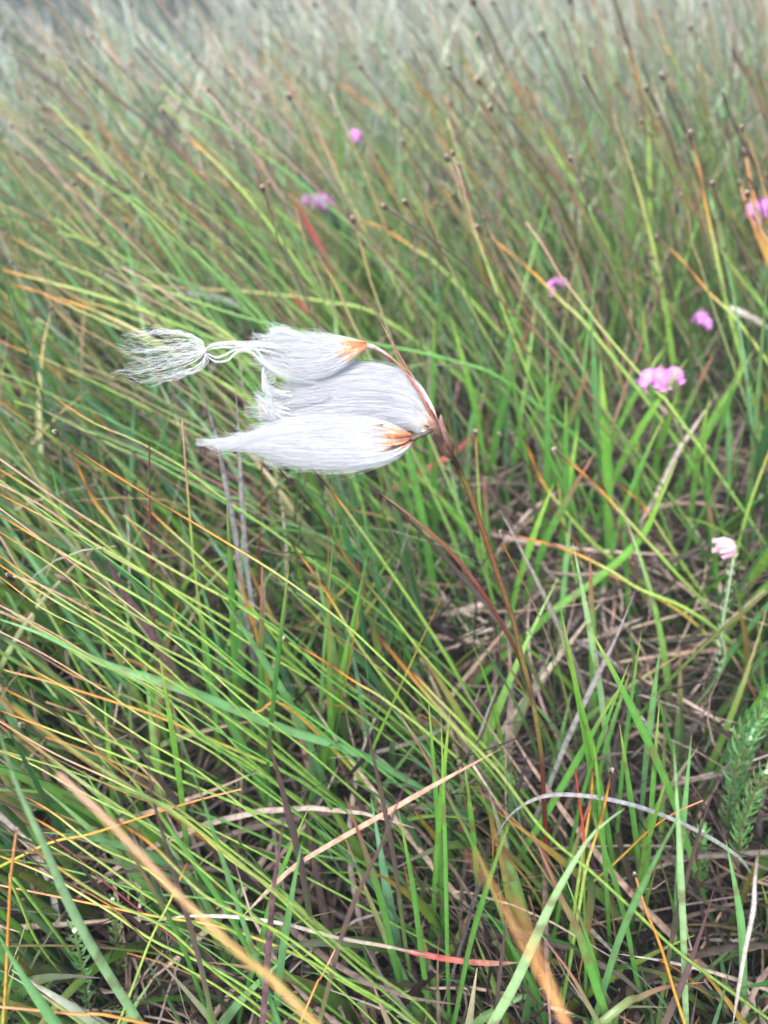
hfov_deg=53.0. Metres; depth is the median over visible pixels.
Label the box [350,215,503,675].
rush stem
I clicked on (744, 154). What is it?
rush stem
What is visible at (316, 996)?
rush stem
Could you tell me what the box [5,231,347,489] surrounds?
rush stem
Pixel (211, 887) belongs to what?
grass blade
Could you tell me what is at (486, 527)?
grass blade
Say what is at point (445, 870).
grass blade
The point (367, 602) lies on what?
rush stem
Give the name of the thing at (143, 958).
rush stem
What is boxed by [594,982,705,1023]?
grass blade
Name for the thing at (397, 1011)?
rush stem
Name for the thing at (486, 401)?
rush stem
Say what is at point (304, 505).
rush stem
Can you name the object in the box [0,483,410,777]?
rush stem
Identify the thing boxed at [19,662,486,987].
rush stem
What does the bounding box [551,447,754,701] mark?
rush stem
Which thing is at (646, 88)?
rush stem
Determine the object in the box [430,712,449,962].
grass blade
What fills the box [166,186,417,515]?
rush stem
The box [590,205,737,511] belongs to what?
rush stem
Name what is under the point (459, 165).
rush stem
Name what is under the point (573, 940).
rush stem
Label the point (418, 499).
grass blade
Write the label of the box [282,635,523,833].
rush stem
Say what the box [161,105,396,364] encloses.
rush stem
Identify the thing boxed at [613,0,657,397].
rush stem
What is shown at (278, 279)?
rush stem
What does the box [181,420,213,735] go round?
rush stem
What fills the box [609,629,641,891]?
grass blade
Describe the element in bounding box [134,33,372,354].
rush stem
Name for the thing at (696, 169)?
rush stem
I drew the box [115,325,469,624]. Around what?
rush stem
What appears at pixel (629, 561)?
rush stem
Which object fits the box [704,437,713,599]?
grass blade
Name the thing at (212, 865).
rush stem
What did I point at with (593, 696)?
grass blade
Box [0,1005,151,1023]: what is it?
rush stem
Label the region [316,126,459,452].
rush stem
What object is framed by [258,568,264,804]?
grass blade
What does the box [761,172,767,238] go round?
rush stem
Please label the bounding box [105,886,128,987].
heath shoot
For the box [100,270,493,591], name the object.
rush stem
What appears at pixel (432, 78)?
meadow grass
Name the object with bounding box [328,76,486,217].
rush stem
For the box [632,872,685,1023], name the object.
rush stem
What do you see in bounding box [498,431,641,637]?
rush stem
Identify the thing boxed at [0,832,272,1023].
rush stem
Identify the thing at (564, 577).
grass blade
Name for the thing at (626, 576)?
grass blade
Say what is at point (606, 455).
grass blade
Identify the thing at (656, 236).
rush stem
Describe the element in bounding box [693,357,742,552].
grass blade
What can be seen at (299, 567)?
rush stem
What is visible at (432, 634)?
rush stem
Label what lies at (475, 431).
rush stem
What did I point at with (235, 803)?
rush stem
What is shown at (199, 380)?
rush stem
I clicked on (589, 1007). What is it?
grass blade
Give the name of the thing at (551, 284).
heath flower
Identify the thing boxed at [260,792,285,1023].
grass blade
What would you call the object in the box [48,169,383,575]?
rush stem
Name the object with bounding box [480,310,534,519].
grass blade
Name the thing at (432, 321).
rush stem
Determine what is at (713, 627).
rush stem
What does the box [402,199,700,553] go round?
rush stem
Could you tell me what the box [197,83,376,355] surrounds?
rush stem
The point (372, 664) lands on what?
rush stem
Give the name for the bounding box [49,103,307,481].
rush stem
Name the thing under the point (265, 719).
rush stem
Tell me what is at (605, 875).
grass blade
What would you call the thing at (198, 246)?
rush stem
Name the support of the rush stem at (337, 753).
on the ground at (384, 961)
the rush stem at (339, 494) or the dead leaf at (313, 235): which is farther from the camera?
the dead leaf at (313, 235)
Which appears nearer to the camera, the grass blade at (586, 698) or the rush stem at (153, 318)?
the grass blade at (586, 698)
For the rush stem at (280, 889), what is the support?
on the ground at (384, 961)
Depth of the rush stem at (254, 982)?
0.26 m
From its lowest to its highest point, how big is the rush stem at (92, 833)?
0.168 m
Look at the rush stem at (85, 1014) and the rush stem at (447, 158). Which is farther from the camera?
the rush stem at (447, 158)
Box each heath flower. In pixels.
[301,191,334,266]
[351,126,363,180]
[547,276,568,371]
[627,365,685,544]
[659,537,740,746]
[672,308,712,456]
[714,197,767,387]
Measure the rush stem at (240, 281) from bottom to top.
0.292 m
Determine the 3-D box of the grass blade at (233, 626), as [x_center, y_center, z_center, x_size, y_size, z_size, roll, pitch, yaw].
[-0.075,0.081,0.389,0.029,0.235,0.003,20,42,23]
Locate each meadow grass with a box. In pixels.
[0,0,767,411]
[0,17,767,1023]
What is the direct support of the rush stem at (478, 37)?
on the ground at (384, 961)
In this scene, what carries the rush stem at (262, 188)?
on the ground at (384, 961)
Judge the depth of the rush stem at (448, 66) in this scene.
0.66 m
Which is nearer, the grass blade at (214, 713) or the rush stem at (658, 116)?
the grass blade at (214, 713)
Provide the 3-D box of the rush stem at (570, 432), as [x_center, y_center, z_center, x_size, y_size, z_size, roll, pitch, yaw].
[0.031,-0.050,0.568,0.397,0.221,0.003,6,38,7]
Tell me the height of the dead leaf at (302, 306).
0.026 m
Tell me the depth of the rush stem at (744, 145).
0.57 m
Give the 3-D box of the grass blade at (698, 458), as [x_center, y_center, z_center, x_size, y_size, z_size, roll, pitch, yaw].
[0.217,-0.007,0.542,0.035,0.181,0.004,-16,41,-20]
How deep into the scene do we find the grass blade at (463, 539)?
0.54 m
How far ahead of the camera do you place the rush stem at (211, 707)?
0.34 m
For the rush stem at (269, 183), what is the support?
on the ground at (384, 961)
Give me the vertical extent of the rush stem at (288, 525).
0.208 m
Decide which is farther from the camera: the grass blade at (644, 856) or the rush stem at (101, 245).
the rush stem at (101, 245)
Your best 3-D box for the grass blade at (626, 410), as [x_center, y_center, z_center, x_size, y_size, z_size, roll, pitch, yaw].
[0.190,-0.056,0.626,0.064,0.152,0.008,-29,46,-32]
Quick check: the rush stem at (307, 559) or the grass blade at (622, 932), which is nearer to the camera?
the grass blade at (622, 932)
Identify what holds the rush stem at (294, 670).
on the ground at (384, 961)
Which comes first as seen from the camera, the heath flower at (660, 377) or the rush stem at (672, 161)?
the heath flower at (660, 377)
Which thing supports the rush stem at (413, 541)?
on the ground at (384, 961)
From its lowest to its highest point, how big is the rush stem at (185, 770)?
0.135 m
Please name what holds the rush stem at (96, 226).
on the ground at (384, 961)
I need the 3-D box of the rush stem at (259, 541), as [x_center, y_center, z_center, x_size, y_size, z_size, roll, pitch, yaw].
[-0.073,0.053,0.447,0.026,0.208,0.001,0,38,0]
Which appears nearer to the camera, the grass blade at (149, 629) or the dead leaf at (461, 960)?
the dead leaf at (461, 960)
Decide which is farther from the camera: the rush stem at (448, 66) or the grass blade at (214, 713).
the rush stem at (448, 66)
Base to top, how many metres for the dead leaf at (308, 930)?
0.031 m
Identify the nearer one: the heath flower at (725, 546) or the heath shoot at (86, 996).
the heath shoot at (86, 996)
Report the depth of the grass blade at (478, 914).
0.25 m
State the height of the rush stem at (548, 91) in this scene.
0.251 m
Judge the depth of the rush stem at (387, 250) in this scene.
0.71 m
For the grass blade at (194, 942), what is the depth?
0.23 m
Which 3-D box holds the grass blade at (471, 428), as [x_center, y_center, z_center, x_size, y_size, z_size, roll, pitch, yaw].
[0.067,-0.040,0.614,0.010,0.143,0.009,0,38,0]
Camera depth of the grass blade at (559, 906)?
0.34 m
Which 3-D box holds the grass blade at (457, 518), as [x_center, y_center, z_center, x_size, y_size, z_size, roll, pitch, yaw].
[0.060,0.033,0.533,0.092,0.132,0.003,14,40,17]
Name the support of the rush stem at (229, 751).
on the ground at (384, 961)
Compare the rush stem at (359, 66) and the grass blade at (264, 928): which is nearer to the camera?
the grass blade at (264, 928)
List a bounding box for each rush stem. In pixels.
[0,106,197,290]
[0,191,380,628]
[0,279,366,556]
[0,372,340,564]
[0,388,448,707]
[0,458,459,779]
[0,469,341,742]
[0,480,468,863]
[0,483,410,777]
[0,494,487,814]
[0,508,468,889]
[0,515,426,829]
[0,531,405,861]
[0,536,117,733]
[0,555,423,877]
[0,564,438,888]
[0,576,411,912]
[0,605,403,885]
[0,611,166,794]
[0,631,449,933]
[0,637,391,871]
[0,681,410,1006]
[0,686,365,870]
[0,697,419,1023]
[0,710,454,934]
[0,719,376,1023]
[0,721,397,987]
[0,733,487,978]
[0,749,502,925]
[0,751,374,968]
[0,783,352,1023]
[0,788,241,867]
[0,798,271,1020]
[0,800,330,1023]
[0,821,282,1023]
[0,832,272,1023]
[0,855,306,1023]
[0,884,398,1014]
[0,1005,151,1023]
[1,343,429,659]
[1,827,18,1023]
[3,269,421,548]
[3,669,395,847]
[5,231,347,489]
[5,572,427,823]
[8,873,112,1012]
[9,123,215,425]
[10,261,406,584]
[10,399,402,645]
[10,858,390,975]
[11,84,239,376]
[12,53,224,268]
[12,612,413,927]
[14,149,277,401]
[16,149,265,514]
[17,722,287,892]
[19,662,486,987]
[25,435,250,693]
[29,416,444,695]
[31,288,456,593]
[31,337,331,549]
[35,138,285,325]
[40,53,272,254]
[41,103,378,495]
[42,126,405,504]
[47,306,439,650]
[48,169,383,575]
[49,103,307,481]
[50,203,294,501]
[50,409,469,703]
[50,846,306,1020]
[52,364,472,666]
[52,395,489,712]
[52,429,579,891]
[55,218,369,548]
[57,232,446,486]
[57,773,319,1023]
[61,355,396,589]
[62,794,415,1023]
[63,421,434,692]
[68,647,455,882]
[70,155,441,567]
[70,450,225,689]
[72,181,270,490]
[73,298,507,584]
[73,333,432,618]
[73,378,436,667]
[76,252,474,571]
[77,129,292,474]
[82,155,470,568]
[86,34,331,289]
[86,280,421,593]
[90,34,306,330]
[93,77,330,332]
[95,590,536,917]
[100,243,407,510]
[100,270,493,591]
[103,765,436,1023]
[112,319,474,645]
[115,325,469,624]
[117,862,187,1023]
[121,485,423,784]
[122,153,441,494]
[122,268,481,594]
[123,515,530,859]
[127,201,396,527]
[128,62,197,241]
[129,194,460,617]
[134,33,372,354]
[142,173,455,532]
[142,283,668,579]
[143,285,541,497]
[148,442,162,738]
[158,51,369,284]
[159,84,516,416]
[159,108,371,364]
[159,197,449,540]
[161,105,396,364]
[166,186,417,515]
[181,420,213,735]
[185,205,469,559]
[191,132,336,315]
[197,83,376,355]
[206,88,553,513]
[210,52,456,347]
[234,111,529,493]
[252,457,262,689]
[252,701,396,852]
[256,168,421,538]
[260,184,438,594]
[267,181,517,548]
[278,468,538,803]
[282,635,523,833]
[286,92,490,447]
[286,196,441,565]
[288,540,455,788]
[299,950,334,1023]
[312,468,496,753]
[314,254,476,644]
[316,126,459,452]
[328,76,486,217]
[348,220,559,444]
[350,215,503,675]
[357,63,573,317]
[379,637,767,1019]
[381,203,709,594]
[397,657,576,866]
[400,139,615,464]
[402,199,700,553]
[409,27,618,282]
[413,187,602,569]
[418,126,655,565]
[419,151,616,407]
[441,203,583,581]
[444,154,583,512]
[446,1,560,188]
[446,64,700,431]
[447,101,616,335]
[450,150,582,528]
[457,162,633,559]
[469,0,659,353]
[473,429,497,655]
[474,76,681,409]
[475,33,621,316]
[475,223,714,523]
[481,216,677,611]
[488,104,643,499]
[490,0,626,221]
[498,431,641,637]
[499,529,760,692]
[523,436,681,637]
[525,222,767,549]
[526,65,636,259]
[538,28,645,283]
[548,191,641,519]
[548,800,702,927]
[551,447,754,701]
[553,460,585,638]
[555,767,593,1014]
[558,767,613,1015]
[567,0,666,298]
[568,156,731,619]
[570,240,678,568]
[574,768,587,1012]
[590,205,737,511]
[593,461,661,662]
[594,0,644,202]
[608,574,758,696]
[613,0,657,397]
[616,481,737,639]
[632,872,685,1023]
[633,74,751,347]
[639,119,763,308]
[643,84,746,429]
[654,234,767,364]
[656,114,767,333]
[659,71,765,290]
[665,80,767,329]
[679,192,767,466]
[687,24,767,180]
[687,129,761,521]
[690,166,767,408]
[696,80,767,232]
[703,0,763,197]
[706,453,767,660]
[710,180,767,310]
[722,92,767,192]
[736,179,767,267]
[739,124,767,199]
[742,148,767,257]
[744,190,767,242]
[747,177,767,227]
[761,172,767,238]
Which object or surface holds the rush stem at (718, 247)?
on the ground at (384, 961)
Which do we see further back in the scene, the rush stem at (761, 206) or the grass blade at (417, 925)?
the rush stem at (761, 206)
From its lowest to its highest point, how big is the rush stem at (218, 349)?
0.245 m
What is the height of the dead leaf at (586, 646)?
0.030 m
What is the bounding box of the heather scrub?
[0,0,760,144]
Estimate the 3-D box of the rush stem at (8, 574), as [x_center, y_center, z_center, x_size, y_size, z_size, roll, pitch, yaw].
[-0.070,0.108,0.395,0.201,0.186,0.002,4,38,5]
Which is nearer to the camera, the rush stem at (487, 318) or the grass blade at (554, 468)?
the grass blade at (554, 468)
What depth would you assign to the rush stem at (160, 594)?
0.45 m
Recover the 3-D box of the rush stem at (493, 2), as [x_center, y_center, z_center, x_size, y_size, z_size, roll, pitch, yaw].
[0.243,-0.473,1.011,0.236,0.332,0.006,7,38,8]
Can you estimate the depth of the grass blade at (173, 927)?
0.25 m
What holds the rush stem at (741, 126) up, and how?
on the ground at (384, 961)
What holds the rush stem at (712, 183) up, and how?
on the ground at (384, 961)
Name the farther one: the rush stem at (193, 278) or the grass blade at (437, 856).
the rush stem at (193, 278)
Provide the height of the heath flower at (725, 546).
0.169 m
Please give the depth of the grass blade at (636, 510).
0.54 m
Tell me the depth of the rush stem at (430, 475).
0.56 m
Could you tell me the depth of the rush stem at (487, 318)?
0.69 m
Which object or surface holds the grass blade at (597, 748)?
on the ground at (384, 961)
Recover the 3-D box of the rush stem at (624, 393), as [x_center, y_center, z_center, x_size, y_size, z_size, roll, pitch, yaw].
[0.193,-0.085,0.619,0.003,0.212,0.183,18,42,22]
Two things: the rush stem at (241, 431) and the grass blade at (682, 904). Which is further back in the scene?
the rush stem at (241, 431)
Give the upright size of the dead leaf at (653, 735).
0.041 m
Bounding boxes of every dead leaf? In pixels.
[148,914,434,956]
[159,291,252,317]
[245,749,499,913]
[289,290,312,315]
[291,192,334,273]
[375,429,478,517]
[399,948,518,965]
[442,602,498,627]
[454,628,492,648]
[495,792,753,882]
[575,639,624,670]
[638,710,659,743]
[730,306,767,328]
[733,854,757,1021]
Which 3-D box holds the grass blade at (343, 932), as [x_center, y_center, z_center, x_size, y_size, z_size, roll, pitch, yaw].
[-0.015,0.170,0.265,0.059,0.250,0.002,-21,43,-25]
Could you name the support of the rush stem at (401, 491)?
on the ground at (384, 961)
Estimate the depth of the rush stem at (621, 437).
0.56 m
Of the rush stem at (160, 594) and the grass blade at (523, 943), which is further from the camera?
the rush stem at (160, 594)
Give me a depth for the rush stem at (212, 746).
0.38 m
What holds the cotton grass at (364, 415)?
on the ground at (384, 961)
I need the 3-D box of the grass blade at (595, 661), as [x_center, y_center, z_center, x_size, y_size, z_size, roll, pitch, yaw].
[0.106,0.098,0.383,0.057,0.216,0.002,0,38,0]
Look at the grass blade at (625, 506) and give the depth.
0.50 m
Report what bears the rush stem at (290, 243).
on the ground at (384, 961)
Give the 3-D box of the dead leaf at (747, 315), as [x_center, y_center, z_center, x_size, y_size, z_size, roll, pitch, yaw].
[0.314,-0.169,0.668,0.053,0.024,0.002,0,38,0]
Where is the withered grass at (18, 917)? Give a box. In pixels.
[0,29,767,1023]
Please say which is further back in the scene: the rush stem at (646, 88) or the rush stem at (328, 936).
the rush stem at (646, 88)
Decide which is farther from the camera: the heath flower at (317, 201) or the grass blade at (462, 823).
the heath flower at (317, 201)
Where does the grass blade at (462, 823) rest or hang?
on the ground at (384, 961)
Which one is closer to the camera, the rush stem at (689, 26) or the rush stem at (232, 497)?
the rush stem at (232, 497)
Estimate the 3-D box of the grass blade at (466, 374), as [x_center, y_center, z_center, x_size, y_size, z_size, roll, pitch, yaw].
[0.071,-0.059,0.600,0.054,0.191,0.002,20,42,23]
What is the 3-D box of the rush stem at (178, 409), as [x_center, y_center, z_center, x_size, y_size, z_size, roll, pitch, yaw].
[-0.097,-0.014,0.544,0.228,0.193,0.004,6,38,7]
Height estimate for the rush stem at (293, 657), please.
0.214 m
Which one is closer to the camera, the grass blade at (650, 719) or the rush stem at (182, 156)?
the grass blade at (650, 719)
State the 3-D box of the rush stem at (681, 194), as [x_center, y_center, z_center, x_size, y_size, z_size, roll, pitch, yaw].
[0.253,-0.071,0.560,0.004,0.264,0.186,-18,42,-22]
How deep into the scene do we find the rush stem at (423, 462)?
0.50 m
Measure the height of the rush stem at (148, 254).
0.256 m
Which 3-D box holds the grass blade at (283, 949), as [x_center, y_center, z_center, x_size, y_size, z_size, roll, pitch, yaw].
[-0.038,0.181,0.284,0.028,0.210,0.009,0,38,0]
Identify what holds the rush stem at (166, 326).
on the ground at (384, 961)
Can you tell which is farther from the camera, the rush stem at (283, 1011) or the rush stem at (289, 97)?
the rush stem at (289, 97)
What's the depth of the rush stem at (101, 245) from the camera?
0.58 m
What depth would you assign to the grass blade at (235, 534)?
0.40 m
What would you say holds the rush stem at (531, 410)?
on the ground at (384, 961)
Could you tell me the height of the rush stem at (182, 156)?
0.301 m
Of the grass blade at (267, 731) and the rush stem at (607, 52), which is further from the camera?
the rush stem at (607, 52)
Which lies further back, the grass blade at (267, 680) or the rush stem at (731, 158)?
the rush stem at (731, 158)
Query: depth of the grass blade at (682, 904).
0.24 m
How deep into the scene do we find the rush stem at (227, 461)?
0.48 m
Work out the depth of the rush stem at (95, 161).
0.82 m
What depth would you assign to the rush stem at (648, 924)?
0.23 m
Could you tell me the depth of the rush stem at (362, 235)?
0.66 m
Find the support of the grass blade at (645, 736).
on the ground at (384, 961)
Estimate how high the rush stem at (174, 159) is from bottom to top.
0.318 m
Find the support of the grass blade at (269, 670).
on the ground at (384, 961)
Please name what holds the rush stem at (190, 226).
on the ground at (384, 961)
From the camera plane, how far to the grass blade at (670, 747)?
0.37 m
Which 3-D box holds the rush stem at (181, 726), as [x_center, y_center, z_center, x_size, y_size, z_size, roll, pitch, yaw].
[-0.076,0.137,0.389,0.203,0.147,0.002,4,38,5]
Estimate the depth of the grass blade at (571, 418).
0.56 m
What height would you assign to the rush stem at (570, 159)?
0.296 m
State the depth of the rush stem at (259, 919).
0.22 m
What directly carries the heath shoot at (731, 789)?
on the ground at (384, 961)
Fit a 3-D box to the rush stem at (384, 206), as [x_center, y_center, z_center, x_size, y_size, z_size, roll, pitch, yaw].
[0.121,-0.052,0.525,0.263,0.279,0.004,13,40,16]
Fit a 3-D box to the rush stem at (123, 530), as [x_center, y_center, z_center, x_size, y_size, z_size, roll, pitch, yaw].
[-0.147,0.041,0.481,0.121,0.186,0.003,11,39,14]
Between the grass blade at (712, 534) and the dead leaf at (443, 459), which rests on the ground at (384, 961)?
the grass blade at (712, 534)
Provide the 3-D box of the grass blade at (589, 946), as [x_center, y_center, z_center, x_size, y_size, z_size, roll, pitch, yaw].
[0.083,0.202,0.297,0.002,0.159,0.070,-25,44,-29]
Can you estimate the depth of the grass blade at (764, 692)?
0.38 m
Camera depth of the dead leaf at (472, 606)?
0.53 m
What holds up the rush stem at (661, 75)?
on the ground at (384, 961)
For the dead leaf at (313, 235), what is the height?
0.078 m
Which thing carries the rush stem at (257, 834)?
on the ground at (384, 961)
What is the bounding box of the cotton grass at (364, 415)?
[110,319,548,912]
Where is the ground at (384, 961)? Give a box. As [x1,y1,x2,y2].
[0,1,767,1023]
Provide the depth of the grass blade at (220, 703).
0.35 m
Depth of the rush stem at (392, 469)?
0.52 m
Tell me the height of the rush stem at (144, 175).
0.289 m
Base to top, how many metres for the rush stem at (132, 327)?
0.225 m
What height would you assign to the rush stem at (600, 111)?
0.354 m
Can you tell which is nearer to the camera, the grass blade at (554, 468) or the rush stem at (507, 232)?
the grass blade at (554, 468)
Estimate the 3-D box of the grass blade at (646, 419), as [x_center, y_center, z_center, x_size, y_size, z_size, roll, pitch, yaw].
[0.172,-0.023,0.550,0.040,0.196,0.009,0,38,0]
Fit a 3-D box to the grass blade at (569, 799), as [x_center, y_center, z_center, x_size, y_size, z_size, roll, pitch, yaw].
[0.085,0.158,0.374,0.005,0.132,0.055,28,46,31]
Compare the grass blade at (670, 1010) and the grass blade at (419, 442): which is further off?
the grass blade at (419, 442)
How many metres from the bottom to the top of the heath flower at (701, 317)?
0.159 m
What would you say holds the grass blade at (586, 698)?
on the ground at (384, 961)
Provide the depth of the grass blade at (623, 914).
0.26 m
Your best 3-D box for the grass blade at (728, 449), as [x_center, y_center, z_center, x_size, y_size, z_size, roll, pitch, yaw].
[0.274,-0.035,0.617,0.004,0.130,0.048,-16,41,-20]
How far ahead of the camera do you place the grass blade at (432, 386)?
0.56 m
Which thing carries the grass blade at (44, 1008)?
on the ground at (384, 961)
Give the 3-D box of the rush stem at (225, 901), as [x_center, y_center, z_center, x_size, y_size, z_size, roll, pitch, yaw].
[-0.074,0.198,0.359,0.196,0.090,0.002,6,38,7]
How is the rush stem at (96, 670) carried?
on the ground at (384, 961)
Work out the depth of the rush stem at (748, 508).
0.49 m
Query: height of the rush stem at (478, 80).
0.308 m
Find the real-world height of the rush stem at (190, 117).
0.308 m
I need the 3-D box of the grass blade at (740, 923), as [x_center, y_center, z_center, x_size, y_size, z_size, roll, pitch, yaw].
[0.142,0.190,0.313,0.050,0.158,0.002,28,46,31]
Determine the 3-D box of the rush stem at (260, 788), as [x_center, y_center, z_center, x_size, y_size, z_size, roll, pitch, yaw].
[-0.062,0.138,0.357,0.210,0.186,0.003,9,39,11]
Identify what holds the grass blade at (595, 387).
on the ground at (384, 961)
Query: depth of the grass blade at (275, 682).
0.33 m
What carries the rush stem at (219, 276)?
on the ground at (384, 961)
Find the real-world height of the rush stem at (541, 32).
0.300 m
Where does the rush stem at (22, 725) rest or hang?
on the ground at (384, 961)
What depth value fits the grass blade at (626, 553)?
0.46 m
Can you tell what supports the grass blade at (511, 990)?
on the ground at (384, 961)
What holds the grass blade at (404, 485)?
on the ground at (384, 961)
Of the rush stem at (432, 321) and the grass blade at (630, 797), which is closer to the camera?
the grass blade at (630, 797)
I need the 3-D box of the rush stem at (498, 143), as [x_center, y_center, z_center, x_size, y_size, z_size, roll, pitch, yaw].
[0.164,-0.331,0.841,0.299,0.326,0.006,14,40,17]
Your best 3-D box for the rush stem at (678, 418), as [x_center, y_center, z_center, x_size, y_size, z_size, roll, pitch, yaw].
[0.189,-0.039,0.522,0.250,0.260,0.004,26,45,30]
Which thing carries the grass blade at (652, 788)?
on the ground at (384, 961)
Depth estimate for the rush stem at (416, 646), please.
0.36 m
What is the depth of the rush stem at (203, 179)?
0.70 m
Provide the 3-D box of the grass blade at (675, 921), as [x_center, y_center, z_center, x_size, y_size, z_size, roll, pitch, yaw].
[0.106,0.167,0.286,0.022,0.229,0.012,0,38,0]
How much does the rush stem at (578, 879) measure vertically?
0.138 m
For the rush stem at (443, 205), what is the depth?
0.58 m
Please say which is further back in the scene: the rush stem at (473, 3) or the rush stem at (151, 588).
the rush stem at (473, 3)
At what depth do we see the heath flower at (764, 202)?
0.72 m
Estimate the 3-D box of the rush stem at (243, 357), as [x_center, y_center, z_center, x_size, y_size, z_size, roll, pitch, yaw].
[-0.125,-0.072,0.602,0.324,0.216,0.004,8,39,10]
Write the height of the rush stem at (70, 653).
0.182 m
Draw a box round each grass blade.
[0,619,514,855]
[0,734,142,1023]
[0,936,61,1023]
[97,540,218,802]
[110,752,282,1022]
[119,836,206,1008]
[148,724,215,1023]
[160,660,191,890]
[178,731,280,1023]
[197,381,257,694]
[199,599,226,815]
[216,590,346,844]
[226,496,239,786]
[232,549,288,788]
[234,379,257,630]
[237,807,308,1023]
[252,625,274,799]
[258,567,288,868]
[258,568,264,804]
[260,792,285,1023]
[264,726,327,1012]
[271,842,301,1023]
[317,750,421,1023]
[345,797,406,1022]
[361,705,413,983]
[378,490,578,747]
[395,458,430,616]
[397,709,540,1019]
[398,811,432,1023]
[402,364,427,517]
[405,449,442,640]
[416,473,522,636]
[428,322,434,538]
[428,699,445,974]
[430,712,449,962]
[431,439,439,590]
[441,723,450,1023]
[446,458,474,613]
[450,315,495,529]
[451,820,510,1023]
[457,380,479,529]
[462,461,676,707]
[463,849,563,1023]
[464,764,480,930]
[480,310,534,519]
[480,679,624,931]
[484,476,492,639]
[487,809,623,1023]
[489,485,552,704]
[495,904,508,1008]
[496,383,551,530]
[499,313,510,529]
[501,895,567,1023]
[511,452,595,631]
[521,593,634,861]
[524,409,600,619]
[527,721,614,910]
[532,832,612,1023]
[533,922,600,1023]
[542,799,590,986]
[550,369,588,514]
[553,519,570,702]
[554,431,577,602]
[554,659,630,914]
[557,622,621,905]
[560,608,602,886]
[560,864,605,1000]
[562,400,568,608]
[572,542,616,824]
[575,676,628,880]
[577,358,687,576]
[580,348,663,525]
[586,621,716,946]
[588,558,598,771]
[589,804,648,1022]
[590,807,683,1023]
[591,317,603,542]
[593,738,611,984]
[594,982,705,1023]
[595,416,663,619]
[600,361,613,603]
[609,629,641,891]
[618,393,717,574]
[619,724,647,948]
[622,501,631,667]
[623,772,668,950]
[633,650,659,883]
[634,427,639,574]
[642,309,662,503]
[642,387,679,520]
[644,703,659,949]
[649,354,750,544]
[650,672,689,853]
[656,769,719,1023]
[657,352,714,497]
[657,734,691,998]
[661,890,713,1023]
[673,742,688,1023]
[680,395,709,583]
[689,683,767,824]
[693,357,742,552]
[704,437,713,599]
[707,504,720,657]
[726,388,732,531]
[726,841,749,1018]
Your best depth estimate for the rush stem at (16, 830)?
0.23 m
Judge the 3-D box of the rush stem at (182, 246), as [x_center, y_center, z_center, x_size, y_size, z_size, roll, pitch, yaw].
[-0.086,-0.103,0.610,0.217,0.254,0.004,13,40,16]
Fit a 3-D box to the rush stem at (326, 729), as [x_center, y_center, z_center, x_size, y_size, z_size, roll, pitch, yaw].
[-0.023,0.126,0.373,0.216,0.186,0.003,10,39,12]
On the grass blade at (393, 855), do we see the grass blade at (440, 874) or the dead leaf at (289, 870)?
the dead leaf at (289, 870)
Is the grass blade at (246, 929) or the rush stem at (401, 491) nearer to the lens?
the grass blade at (246, 929)
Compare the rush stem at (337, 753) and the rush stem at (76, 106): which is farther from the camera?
the rush stem at (76, 106)
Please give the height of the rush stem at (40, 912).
0.145 m
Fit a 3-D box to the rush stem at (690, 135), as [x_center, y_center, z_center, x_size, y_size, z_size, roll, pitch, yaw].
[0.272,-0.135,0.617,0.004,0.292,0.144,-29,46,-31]
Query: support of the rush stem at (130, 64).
on the ground at (384, 961)
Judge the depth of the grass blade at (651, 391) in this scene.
0.57 m
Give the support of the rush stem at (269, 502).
on the ground at (384, 961)
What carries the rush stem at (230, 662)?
on the ground at (384, 961)
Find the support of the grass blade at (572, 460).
on the ground at (384, 961)
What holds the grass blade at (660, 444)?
on the ground at (384, 961)
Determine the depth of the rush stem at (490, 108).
0.61 m
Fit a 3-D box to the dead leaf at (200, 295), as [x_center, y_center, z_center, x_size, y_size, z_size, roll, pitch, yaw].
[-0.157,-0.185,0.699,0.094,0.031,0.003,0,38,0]
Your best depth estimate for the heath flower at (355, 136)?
1.02 m
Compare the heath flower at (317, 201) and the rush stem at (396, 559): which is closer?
the rush stem at (396, 559)
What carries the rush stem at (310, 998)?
on the ground at (384, 961)
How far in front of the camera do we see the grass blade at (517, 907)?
0.11 m
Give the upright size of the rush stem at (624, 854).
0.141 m
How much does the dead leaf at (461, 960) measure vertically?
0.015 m
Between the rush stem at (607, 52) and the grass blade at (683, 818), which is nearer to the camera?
the grass blade at (683, 818)
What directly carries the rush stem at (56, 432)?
on the ground at (384, 961)
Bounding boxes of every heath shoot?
[66,920,95,1011]
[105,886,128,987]
[690,819,712,901]
[716,720,764,892]
[724,678,767,865]
[728,760,767,906]
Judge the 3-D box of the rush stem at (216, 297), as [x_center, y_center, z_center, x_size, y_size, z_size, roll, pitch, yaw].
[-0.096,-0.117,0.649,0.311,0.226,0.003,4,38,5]
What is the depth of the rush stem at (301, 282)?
0.52 m
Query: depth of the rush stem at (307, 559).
0.45 m

